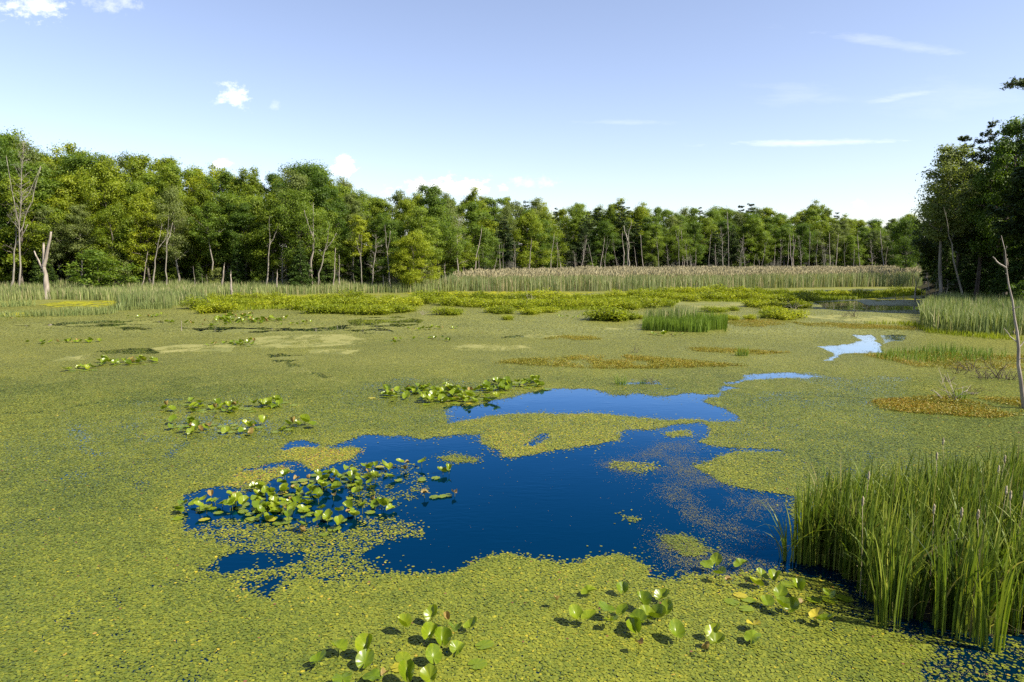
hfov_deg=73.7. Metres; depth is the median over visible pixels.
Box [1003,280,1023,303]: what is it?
sapling
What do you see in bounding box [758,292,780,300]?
marsh shrub
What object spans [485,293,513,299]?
marsh shrub
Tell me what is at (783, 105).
sky
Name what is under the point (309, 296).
marsh shrub
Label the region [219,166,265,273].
maple tree
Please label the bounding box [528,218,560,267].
oak tree
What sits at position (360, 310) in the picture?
marsh shrub
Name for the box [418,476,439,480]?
pond lily
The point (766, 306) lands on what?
marsh shrub
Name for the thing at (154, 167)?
maple tree
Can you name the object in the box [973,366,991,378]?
dead brush
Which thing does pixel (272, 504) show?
pond lily
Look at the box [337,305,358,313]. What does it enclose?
marsh shrub
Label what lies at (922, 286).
ground
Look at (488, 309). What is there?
marsh shrub
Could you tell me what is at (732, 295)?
marsh shrub
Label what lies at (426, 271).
sapling
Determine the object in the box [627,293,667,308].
marsh shrub
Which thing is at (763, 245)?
maple tree
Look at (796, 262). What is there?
sapling
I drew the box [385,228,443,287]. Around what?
maple tree
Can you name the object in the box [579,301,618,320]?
marsh shrub
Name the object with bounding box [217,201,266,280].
oak tree
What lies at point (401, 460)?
pond lily
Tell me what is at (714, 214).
oak tree
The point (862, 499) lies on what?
cattail stalk
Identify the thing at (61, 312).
cattail clump
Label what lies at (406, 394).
pond lily
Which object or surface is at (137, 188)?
oak tree
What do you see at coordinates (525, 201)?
pine tree
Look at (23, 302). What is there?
cattail clump
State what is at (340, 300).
marsh shrub
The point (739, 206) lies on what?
pine tree
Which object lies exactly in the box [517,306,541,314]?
marsh shrub
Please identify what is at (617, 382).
grass tuft
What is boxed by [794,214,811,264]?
pine tree
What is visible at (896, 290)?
marsh shrub
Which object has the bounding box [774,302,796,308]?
marsh shrub
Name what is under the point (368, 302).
marsh shrub
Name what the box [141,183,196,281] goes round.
ash tree
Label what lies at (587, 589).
pond lily
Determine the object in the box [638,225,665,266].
oak tree
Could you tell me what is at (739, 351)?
grass tuft
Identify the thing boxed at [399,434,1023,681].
floating weed
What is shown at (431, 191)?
oak tree
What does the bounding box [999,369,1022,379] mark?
dead brush
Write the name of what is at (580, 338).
orange water plants
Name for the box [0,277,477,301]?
cattail bed
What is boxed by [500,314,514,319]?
marsh shrub
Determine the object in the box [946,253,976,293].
hemlock tree
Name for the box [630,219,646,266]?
pine tree
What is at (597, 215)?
pine tree
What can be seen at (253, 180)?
maple tree
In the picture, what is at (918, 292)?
marsh shrub
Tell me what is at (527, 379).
pond lily
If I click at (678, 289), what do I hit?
marsh shrub
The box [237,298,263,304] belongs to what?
marsh shrub
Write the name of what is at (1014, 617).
cattail clump
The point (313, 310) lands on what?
marsh shrub
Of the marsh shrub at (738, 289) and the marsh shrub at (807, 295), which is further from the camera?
the marsh shrub at (738, 289)
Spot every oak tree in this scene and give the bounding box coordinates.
[0,126,53,192]
[0,134,54,280]
[0,160,73,252]
[0,206,32,274]
[52,147,124,271]
[103,177,167,281]
[136,160,221,271]
[189,191,254,271]
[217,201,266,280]
[219,192,281,280]
[254,171,281,277]
[258,185,338,273]
[264,159,364,270]
[269,159,341,270]
[293,207,353,273]
[302,171,352,256]
[336,183,366,278]
[340,188,377,266]
[354,193,382,273]
[366,218,424,281]
[399,205,447,280]
[405,183,452,271]
[414,203,471,278]
[454,201,499,269]
[462,231,504,268]
[476,197,516,258]
[511,209,542,266]
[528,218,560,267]
[555,205,599,265]
[570,202,590,240]
[587,219,623,266]
[637,216,664,263]
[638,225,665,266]
[648,206,670,252]
[655,225,697,265]
[660,210,673,265]
[664,220,702,265]
[667,212,689,265]
[683,221,710,267]
[685,207,709,244]
[699,207,727,265]
[708,206,734,265]
[711,220,738,263]
[713,209,746,264]
[730,217,772,265]
[735,212,772,265]
[758,216,785,264]
[770,222,801,264]
[770,227,797,266]
[772,212,793,262]
[780,221,819,265]
[799,207,827,264]
[835,234,870,267]
[852,226,880,263]
[863,228,893,264]
[864,218,889,254]
[883,216,921,268]
[887,233,910,264]
[891,215,924,246]
[905,206,934,284]
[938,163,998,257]
[953,114,1023,295]
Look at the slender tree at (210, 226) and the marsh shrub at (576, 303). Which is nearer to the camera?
the marsh shrub at (576, 303)
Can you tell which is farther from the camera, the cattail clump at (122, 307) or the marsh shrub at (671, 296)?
the marsh shrub at (671, 296)
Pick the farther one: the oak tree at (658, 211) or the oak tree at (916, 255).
the oak tree at (658, 211)
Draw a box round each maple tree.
[0,174,65,285]
[2,125,35,269]
[30,142,102,279]
[43,171,106,279]
[56,154,152,272]
[57,139,91,269]
[75,201,153,280]
[112,151,159,241]
[117,185,172,282]
[126,155,189,213]
[142,163,191,266]
[173,182,233,273]
[180,165,223,278]
[194,161,244,272]
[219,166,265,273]
[238,192,306,282]
[240,166,267,221]
[310,176,351,271]
[350,197,403,276]
[385,197,427,263]
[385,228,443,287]
[392,189,434,270]
[436,224,479,275]
[456,185,498,244]
[511,208,553,268]
[530,209,569,267]
[538,202,554,231]
[555,207,574,256]
[587,204,614,262]
[596,203,629,265]
[601,196,633,265]
[613,215,645,264]
[627,202,665,264]
[693,217,724,263]
[749,228,776,264]
[758,205,783,265]
[786,209,818,265]
[804,199,830,221]
[807,218,844,265]
[816,203,838,254]
[828,213,862,263]
[849,218,873,265]
[902,212,922,227]
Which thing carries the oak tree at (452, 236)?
on the ground
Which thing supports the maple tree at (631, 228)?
on the ground
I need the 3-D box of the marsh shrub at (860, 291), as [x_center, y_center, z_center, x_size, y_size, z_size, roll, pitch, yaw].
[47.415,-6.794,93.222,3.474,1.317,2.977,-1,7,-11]
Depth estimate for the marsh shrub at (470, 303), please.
72.40 m
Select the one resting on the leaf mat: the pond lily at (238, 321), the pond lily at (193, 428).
the pond lily at (238, 321)
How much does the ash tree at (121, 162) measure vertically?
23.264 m
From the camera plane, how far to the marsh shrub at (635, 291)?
89.21 m
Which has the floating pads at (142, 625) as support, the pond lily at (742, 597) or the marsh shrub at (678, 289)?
the pond lily at (742, 597)
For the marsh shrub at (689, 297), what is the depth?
81.18 m
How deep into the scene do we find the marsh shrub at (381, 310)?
62.94 m
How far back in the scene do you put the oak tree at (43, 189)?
101.99 m
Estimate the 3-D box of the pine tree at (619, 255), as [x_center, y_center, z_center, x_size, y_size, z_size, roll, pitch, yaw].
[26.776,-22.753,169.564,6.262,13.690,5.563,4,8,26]
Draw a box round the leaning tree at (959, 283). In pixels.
[944,210,962,296]
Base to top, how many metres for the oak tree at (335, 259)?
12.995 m
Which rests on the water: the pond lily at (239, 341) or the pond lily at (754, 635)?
the pond lily at (239, 341)
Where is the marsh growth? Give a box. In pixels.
[193,290,913,320]
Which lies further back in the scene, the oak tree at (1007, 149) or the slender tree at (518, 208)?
the slender tree at (518, 208)
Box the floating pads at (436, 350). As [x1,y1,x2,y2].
[0,304,1023,408]
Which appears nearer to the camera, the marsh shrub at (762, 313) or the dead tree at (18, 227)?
the marsh shrub at (762, 313)
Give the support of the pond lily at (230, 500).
on the water
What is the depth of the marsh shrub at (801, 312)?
59.83 m
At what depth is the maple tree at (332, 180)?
116.73 m
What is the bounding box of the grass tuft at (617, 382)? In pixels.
[613,374,626,384]
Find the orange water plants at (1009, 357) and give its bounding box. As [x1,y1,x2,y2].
[854,350,1023,369]
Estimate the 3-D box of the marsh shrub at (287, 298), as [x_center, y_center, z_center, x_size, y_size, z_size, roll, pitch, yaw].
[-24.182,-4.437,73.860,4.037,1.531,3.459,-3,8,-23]
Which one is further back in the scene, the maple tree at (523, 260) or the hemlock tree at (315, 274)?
the maple tree at (523, 260)
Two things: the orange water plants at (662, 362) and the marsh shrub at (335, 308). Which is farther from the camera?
the marsh shrub at (335, 308)
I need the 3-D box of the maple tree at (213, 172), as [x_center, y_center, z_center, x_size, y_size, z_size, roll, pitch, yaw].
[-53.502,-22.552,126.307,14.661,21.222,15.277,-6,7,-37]
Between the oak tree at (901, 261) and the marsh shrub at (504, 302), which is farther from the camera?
the oak tree at (901, 261)
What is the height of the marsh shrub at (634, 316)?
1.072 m
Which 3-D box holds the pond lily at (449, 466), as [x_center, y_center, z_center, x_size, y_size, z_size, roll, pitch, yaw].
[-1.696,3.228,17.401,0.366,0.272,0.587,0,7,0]
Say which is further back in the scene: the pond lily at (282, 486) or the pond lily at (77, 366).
the pond lily at (77, 366)
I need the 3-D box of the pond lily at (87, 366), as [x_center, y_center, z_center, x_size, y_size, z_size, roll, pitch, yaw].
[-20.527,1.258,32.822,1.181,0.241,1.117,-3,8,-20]
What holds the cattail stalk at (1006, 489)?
on the water
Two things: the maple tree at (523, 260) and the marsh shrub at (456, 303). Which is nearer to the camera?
the marsh shrub at (456, 303)
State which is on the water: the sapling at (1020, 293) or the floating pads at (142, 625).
the floating pads at (142, 625)
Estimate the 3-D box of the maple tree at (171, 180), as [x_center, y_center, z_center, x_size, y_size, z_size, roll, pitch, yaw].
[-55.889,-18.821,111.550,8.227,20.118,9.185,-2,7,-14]
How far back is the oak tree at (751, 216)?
178.45 m
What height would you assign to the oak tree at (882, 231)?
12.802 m
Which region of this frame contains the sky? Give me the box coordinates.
[0,0,1023,244]
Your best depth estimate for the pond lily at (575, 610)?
10.19 m
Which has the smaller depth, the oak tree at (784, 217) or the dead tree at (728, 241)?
the dead tree at (728, 241)
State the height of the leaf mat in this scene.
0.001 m
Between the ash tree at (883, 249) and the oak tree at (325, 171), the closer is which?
the oak tree at (325, 171)
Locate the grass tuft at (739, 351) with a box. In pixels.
[736,346,748,355]
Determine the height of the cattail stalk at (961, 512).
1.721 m
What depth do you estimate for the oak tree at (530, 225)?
153.84 m
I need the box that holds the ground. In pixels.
[17,252,1001,298]
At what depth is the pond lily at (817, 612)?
10.20 m
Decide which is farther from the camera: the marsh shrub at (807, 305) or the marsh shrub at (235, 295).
the marsh shrub at (235, 295)
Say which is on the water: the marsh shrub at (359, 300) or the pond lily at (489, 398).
the marsh shrub at (359, 300)
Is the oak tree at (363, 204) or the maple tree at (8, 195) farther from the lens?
the oak tree at (363, 204)
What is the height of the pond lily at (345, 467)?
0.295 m
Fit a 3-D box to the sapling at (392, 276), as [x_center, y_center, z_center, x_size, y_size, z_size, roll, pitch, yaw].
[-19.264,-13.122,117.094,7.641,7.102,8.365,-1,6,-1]
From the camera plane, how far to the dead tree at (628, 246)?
158.39 m
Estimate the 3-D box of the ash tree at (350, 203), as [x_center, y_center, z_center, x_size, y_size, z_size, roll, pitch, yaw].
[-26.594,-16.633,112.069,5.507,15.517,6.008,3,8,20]
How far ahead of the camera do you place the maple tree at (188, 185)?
117.29 m
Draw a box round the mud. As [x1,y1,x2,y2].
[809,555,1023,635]
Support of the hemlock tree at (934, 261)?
on the ground
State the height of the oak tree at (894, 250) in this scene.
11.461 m
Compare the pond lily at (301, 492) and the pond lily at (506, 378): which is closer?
the pond lily at (301, 492)
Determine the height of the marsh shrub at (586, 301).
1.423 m
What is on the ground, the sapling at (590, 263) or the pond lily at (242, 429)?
the sapling at (590, 263)
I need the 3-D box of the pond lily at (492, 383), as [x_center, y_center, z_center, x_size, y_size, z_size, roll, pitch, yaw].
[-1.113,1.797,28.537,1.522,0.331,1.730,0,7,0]
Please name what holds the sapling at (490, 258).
on the ground
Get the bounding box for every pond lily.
[25,339,63,341]
[41,338,77,344]
[62,363,102,370]
[69,364,95,371]
[84,337,101,341]
[97,355,118,363]
[111,357,134,365]
[126,356,154,364]
[131,355,157,363]
[160,400,185,410]
[168,414,194,428]
[171,489,235,520]
[173,499,212,513]
[178,419,216,430]
[185,397,205,406]
[186,424,225,434]
[188,490,245,509]
[189,398,220,411]
[200,400,232,413]
[204,316,234,320]
[206,421,238,433]
[213,492,257,513]
[214,317,243,321]
[217,314,244,318]
[221,401,243,413]
[222,340,243,344]
[223,317,256,323]
[231,400,256,411]
[232,419,256,433]
[232,481,278,504]
[235,337,251,343]
[236,491,275,515]
[244,338,256,343]
[245,415,267,433]
[245,495,278,520]
[249,316,286,322]
[249,398,271,408]
[252,495,301,513]
[253,481,278,499]
[256,502,296,524]
[259,397,282,407]
[260,315,287,320]
[263,395,296,406]
[268,482,316,504]
[268,495,311,511]
[271,420,293,432]
[274,504,325,518]
[277,469,307,492]
[289,481,352,514]
[290,414,316,427]
[290,474,323,494]
[297,510,340,535]
[298,468,333,481]
[309,473,331,492]
[309,639,347,668]
[313,506,374,521]
[322,500,352,530]
[330,474,366,489]
[331,467,360,481]
[332,633,388,681]
[342,464,372,488]
[351,474,375,496]
[359,495,396,513]
[361,461,383,476]
[369,386,400,398]
[381,386,418,398]
[382,384,409,393]
[382,459,392,471]
[386,473,402,481]
[390,643,441,671]
[396,458,408,467]
[397,613,437,642]
[398,659,436,681]
[399,383,423,393]
[403,457,425,468]
[417,389,446,400]
[418,383,452,391]
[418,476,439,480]
[419,383,437,389]
[421,488,438,498]
[423,389,459,404]
[424,604,476,636]
[427,384,455,396]
[435,626,493,668]
[437,464,451,471]
[438,382,466,390]
[438,489,456,497]
[439,387,472,398]
[453,390,479,404]
[465,382,500,393]
[466,391,500,401]
[467,379,502,388]
[490,377,512,392]
[494,376,531,384]
[499,379,530,388]
[514,375,539,385]
[521,375,550,389]
[554,585,596,599]
[569,604,596,624]
[599,601,627,620]
[616,581,627,592]
[626,608,646,653]
[637,588,672,623]
[669,618,724,658]
[700,552,747,586]
[724,592,756,611]
[744,619,761,643]
[750,567,780,585]
[760,594,799,615]
[773,580,821,602]
[792,578,805,609]
[808,607,834,625]
[820,587,851,603]
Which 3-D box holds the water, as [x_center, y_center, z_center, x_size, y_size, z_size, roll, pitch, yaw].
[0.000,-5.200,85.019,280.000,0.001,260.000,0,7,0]
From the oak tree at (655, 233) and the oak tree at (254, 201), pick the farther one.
the oak tree at (655, 233)
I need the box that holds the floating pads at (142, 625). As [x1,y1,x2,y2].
[0,359,1023,681]
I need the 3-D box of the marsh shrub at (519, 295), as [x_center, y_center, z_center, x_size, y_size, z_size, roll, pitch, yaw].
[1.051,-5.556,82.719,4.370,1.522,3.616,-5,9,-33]
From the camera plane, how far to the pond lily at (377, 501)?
14.83 m
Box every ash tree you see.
[0,138,60,281]
[23,205,75,266]
[54,204,100,275]
[89,154,126,239]
[109,151,141,181]
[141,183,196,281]
[261,166,316,266]
[275,164,308,228]
[335,193,367,278]
[336,174,356,190]
[441,189,467,276]
[475,195,497,269]
[495,204,522,267]
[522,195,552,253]
[677,206,690,222]
[725,211,749,265]
[749,205,767,222]
[806,229,827,265]
[822,223,846,265]
[836,219,852,261]
[874,234,892,264]
[882,218,896,265]
[906,143,1000,294]
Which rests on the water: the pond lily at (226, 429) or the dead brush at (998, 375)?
the dead brush at (998, 375)
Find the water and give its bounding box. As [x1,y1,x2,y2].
[0,301,1023,681]
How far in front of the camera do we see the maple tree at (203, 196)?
109.92 m
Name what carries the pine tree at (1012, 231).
on the ground
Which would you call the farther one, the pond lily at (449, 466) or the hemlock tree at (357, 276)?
the hemlock tree at (357, 276)
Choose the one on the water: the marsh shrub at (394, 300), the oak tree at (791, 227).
the marsh shrub at (394, 300)
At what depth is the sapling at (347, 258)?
114.94 m
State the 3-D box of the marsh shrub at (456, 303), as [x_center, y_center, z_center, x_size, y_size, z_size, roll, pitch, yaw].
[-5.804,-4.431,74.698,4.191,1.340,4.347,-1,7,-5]
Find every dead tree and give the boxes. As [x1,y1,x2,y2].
[6,137,40,285]
[8,221,27,286]
[141,252,147,285]
[152,226,168,284]
[164,218,172,285]
[230,274,232,296]
[266,216,277,284]
[279,252,285,283]
[304,201,318,276]
[311,237,314,283]
[317,225,335,284]
[333,247,335,284]
[357,242,361,285]
[367,234,384,285]
[385,225,392,287]
[453,217,464,272]
[624,227,630,266]
[719,229,724,265]
[726,212,729,266]
[736,233,746,265]
[993,235,1023,408]
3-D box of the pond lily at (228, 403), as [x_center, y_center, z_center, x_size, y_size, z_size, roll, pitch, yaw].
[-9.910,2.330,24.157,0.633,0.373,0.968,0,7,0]
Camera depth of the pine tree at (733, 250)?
172.86 m
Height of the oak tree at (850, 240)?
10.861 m
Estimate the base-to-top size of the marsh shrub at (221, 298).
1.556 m
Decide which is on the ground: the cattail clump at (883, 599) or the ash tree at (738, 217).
the ash tree at (738, 217)
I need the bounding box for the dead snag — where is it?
[34,232,51,298]
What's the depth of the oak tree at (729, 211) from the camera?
184.70 m
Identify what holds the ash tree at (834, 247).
on the ground
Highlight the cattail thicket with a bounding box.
[784,435,1023,637]
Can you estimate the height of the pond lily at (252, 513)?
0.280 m
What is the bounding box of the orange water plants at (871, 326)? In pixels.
[792,321,921,329]
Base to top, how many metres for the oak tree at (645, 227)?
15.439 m
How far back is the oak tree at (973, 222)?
94.33 m
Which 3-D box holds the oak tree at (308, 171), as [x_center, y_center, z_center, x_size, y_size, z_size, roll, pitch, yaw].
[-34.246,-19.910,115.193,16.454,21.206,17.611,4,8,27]
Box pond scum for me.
[67,304,918,358]
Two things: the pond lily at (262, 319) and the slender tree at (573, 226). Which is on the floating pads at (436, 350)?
the pond lily at (262, 319)
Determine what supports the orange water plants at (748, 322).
in the water
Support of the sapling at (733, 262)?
on the ground
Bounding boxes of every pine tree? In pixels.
[484,211,502,268]
[494,217,518,267]
[512,200,530,247]
[548,208,565,250]
[558,232,576,267]
[569,218,596,267]
[577,211,605,256]
[592,207,602,247]
[608,202,634,264]
[608,222,631,264]
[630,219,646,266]
[702,231,729,265]
[721,226,740,264]
[736,205,744,226]
[745,203,759,261]
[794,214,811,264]
[898,234,917,262]
[910,175,961,283]
[932,134,980,294]
[943,120,1016,299]
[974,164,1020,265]
[986,123,1023,241]
[999,76,1023,231]
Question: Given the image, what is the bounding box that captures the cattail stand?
[916,290,1023,334]
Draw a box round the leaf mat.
[0,286,1023,397]
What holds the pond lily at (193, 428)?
on the floating pads at (142, 625)
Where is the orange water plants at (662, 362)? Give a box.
[492,354,746,368]
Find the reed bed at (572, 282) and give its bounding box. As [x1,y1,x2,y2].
[440,266,923,291]
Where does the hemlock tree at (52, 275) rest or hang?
on the ground
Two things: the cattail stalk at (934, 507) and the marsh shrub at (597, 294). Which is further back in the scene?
the marsh shrub at (597, 294)
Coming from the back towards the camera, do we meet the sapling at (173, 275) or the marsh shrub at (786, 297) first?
the sapling at (173, 275)
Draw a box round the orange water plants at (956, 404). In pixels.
[867,394,1023,417]
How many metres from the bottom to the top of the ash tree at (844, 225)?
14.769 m
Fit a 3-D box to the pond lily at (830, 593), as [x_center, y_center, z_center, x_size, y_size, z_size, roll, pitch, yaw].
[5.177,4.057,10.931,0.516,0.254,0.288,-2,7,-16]
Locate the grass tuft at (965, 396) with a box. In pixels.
[951,385,969,399]
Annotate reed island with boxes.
[642,304,727,332]
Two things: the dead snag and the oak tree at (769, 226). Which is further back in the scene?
the oak tree at (769, 226)
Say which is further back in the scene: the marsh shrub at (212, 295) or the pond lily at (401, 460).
the marsh shrub at (212, 295)
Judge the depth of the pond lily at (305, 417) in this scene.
22.02 m
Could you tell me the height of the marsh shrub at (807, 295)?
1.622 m
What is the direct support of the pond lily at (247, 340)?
on the pond scum
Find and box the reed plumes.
[453,265,921,277]
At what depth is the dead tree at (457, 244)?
118.57 m
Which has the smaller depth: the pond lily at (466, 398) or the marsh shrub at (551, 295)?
the pond lily at (466, 398)
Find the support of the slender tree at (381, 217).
on the ground
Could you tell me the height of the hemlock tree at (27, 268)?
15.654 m
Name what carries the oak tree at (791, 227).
on the ground
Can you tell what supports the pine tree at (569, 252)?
on the ground
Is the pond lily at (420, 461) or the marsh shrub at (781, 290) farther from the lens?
the marsh shrub at (781, 290)
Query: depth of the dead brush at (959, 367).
31.75 m
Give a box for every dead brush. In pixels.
[784,300,805,309]
[930,373,980,399]
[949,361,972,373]
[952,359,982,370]
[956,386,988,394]
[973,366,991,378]
[975,351,1023,379]
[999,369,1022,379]
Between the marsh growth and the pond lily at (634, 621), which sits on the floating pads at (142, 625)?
the pond lily at (634, 621)
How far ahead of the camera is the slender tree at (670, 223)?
174.43 m
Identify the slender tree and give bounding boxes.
[185,200,227,278]
[199,170,245,275]
[260,175,282,279]
[343,215,372,281]
[368,211,391,276]
[385,188,410,221]
[443,197,461,222]
[495,196,514,267]
[507,199,524,266]
[566,217,583,265]
[662,215,682,252]
[863,229,885,264]
[870,221,887,263]
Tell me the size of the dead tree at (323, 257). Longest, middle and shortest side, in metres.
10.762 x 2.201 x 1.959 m
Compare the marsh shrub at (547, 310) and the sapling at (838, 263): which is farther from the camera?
the sapling at (838, 263)
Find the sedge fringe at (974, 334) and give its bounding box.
[856,319,1022,339]
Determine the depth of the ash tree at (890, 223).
191.59 m
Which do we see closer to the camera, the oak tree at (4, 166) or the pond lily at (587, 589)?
the pond lily at (587, 589)
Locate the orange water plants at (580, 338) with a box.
[542,334,601,339]
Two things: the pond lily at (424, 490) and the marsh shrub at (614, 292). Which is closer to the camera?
the pond lily at (424, 490)
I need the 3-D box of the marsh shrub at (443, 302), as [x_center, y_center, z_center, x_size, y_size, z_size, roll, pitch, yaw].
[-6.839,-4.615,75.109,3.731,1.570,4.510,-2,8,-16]
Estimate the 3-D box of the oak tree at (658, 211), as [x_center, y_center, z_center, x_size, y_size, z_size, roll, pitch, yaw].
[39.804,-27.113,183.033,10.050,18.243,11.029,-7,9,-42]
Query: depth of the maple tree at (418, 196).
118.48 m
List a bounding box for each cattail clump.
[0,299,19,306]
[0,309,20,316]
[13,298,35,305]
[19,309,42,316]
[30,308,50,316]
[51,307,79,316]
[63,305,94,315]
[78,306,106,315]
[96,304,117,313]
[107,301,132,310]
[124,300,146,309]
[138,299,162,308]
[153,301,170,308]
[752,477,830,562]
[783,474,834,566]
[858,527,918,630]
[928,514,986,638]
[968,541,1023,652]
[989,531,1023,634]
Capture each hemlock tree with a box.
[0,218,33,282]
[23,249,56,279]
[28,246,58,285]
[48,268,57,286]
[78,263,93,282]
[113,243,133,285]
[131,260,151,280]
[143,247,175,281]
[192,263,205,283]
[207,245,224,276]
[225,246,248,283]
[287,240,315,287]
[305,258,317,277]
[314,247,337,284]
[351,249,368,283]
[353,252,370,279]
[568,260,585,266]
[592,248,609,267]
[619,252,631,266]
[917,237,937,283]
[928,252,972,278]
[930,239,960,292]
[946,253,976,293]
[950,253,997,295]
[980,218,1022,298]
[984,239,1023,294]
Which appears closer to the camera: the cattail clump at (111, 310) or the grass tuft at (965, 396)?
the grass tuft at (965, 396)
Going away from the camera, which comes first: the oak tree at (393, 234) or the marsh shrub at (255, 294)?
the marsh shrub at (255, 294)
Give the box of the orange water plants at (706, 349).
[667,346,789,354]
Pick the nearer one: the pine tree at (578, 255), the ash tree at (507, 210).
the ash tree at (507, 210)
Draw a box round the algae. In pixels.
[1,291,920,315]
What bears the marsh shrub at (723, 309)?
on the water
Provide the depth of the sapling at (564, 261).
164.05 m
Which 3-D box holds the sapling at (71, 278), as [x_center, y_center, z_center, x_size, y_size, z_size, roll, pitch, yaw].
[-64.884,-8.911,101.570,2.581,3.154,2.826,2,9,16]
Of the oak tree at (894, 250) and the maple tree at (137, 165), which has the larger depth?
the oak tree at (894, 250)
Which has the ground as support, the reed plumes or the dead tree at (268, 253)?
the dead tree at (268, 253)
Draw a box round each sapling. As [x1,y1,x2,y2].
[0,260,28,283]
[25,251,80,278]
[56,246,141,288]
[63,272,80,284]
[104,252,134,285]
[143,240,217,280]
[144,265,165,283]
[167,266,181,284]
[204,267,229,283]
[216,244,265,280]
[249,263,269,283]
[266,247,293,281]
[332,250,369,280]
[363,259,388,283]
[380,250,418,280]
[400,247,451,280]
[433,256,460,276]
[444,268,454,278]
[459,256,476,272]
[486,256,505,269]
[492,261,505,269]
[554,255,573,267]
[584,258,597,266]
[615,249,650,266]
[643,253,666,267]
[654,245,674,267]
[696,257,706,266]
[725,241,756,266]
[749,259,773,266]
[777,251,805,265]
[792,256,803,266]
[812,254,834,265]
[833,258,844,267]
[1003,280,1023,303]
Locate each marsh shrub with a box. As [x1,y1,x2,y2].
[178,294,215,309]
[191,305,223,313]
[204,293,223,297]
[204,297,242,312]
[210,295,237,303]
[227,292,247,297]
[228,299,242,304]
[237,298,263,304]
[244,292,264,298]
[248,298,272,306]
[261,290,289,298]
[264,295,284,305]
[275,295,302,303]
[279,297,321,310]
[286,294,305,300]
[299,301,335,313]
[301,292,324,301]
[311,297,336,304]
[312,292,343,298]
[319,302,343,313]
[323,297,354,303]
[335,288,365,298]
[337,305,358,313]
[339,295,369,303]
[351,302,384,314]
[356,295,386,304]
[360,294,376,297]
[361,302,393,315]
[372,295,409,304]
[377,293,398,299]
[378,301,411,312]
[391,293,425,305]
[393,301,420,311]
[405,290,433,296]
[406,290,436,303]
[425,289,451,296]
[429,304,460,315]
[434,292,460,305]
[440,308,465,315]
[442,296,472,305]
[445,290,469,297]
[460,296,492,306]
[466,290,493,297]
[479,299,502,306]
[481,303,507,312]
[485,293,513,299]
[491,297,522,306]
[491,304,517,313]
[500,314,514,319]
[501,289,531,298]
[508,299,537,308]
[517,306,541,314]
[524,288,551,298]
[524,297,552,306]
[534,304,560,312]
[537,291,572,299]
[540,295,575,308]
[559,299,585,307]
[566,297,599,305]
[568,292,587,298]
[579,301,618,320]
[587,307,634,321]
[588,293,606,297]
[588,300,605,306]
[600,289,627,296]
[600,296,633,308]
[619,309,640,319]
[620,302,644,309]
[624,287,654,295]
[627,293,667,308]
[633,288,672,298]
[652,286,673,293]
[660,289,681,299]
[661,298,677,306]
[665,286,695,292]
[677,291,701,301]
[683,284,711,292]
[694,288,726,299]
[697,283,734,291]
[700,305,720,312]
[714,306,730,311]
[715,289,750,299]
[724,315,742,320]
[726,285,751,292]
[726,306,740,310]
[736,290,768,299]
[740,298,765,306]
[742,313,757,319]
[749,286,770,293]
[755,299,785,307]
[755,306,787,317]
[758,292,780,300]
[758,305,784,310]
[764,308,802,319]
[770,288,791,294]
[771,306,810,317]
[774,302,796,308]
[775,292,803,301]
[784,299,814,307]
[787,290,825,301]
[793,289,811,294]
[812,289,828,294]
[829,289,849,294]
[850,288,872,294]
[872,289,894,293]
[883,285,913,292]
[902,287,925,294]
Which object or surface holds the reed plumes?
attached to the reed bed at (572, 282)
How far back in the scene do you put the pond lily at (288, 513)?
14.15 m
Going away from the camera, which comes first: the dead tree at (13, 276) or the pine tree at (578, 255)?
the dead tree at (13, 276)
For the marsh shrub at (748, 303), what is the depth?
72.50 m
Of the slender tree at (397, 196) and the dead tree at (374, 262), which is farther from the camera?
the slender tree at (397, 196)
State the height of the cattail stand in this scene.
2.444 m
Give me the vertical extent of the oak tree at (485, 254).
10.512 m
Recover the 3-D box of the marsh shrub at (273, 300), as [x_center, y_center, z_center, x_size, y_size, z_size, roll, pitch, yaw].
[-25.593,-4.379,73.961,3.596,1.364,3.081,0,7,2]
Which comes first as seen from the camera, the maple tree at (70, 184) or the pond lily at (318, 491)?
the pond lily at (318, 491)
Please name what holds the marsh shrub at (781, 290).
on the water
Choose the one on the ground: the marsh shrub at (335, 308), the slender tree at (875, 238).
the slender tree at (875, 238)
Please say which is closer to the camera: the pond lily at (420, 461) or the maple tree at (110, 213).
the pond lily at (420, 461)
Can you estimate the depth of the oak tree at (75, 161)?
111.84 m
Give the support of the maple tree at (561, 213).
on the ground
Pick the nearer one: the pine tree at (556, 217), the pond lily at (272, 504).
the pond lily at (272, 504)
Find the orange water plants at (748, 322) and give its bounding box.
[728,318,796,326]
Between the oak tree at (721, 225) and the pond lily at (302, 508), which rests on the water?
the pond lily at (302, 508)
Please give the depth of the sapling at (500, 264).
145.00 m
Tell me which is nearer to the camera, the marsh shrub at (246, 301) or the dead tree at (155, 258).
the marsh shrub at (246, 301)
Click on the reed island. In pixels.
(679, 320)
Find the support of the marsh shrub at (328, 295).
on the water
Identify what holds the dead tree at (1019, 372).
in the water
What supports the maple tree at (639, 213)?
on the ground
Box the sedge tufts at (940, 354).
[871,341,1011,362]
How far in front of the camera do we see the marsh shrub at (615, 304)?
69.52 m
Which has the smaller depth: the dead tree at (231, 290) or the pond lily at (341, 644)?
the pond lily at (341, 644)
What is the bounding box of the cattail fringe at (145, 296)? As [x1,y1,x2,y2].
[114,288,209,307]
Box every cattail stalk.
[860,496,863,591]
[928,504,935,603]
[948,507,962,582]
[976,509,979,536]
[1000,486,1007,523]
[1017,491,1023,539]
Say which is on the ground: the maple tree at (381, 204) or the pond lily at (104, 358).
the maple tree at (381, 204)
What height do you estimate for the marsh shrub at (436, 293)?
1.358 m

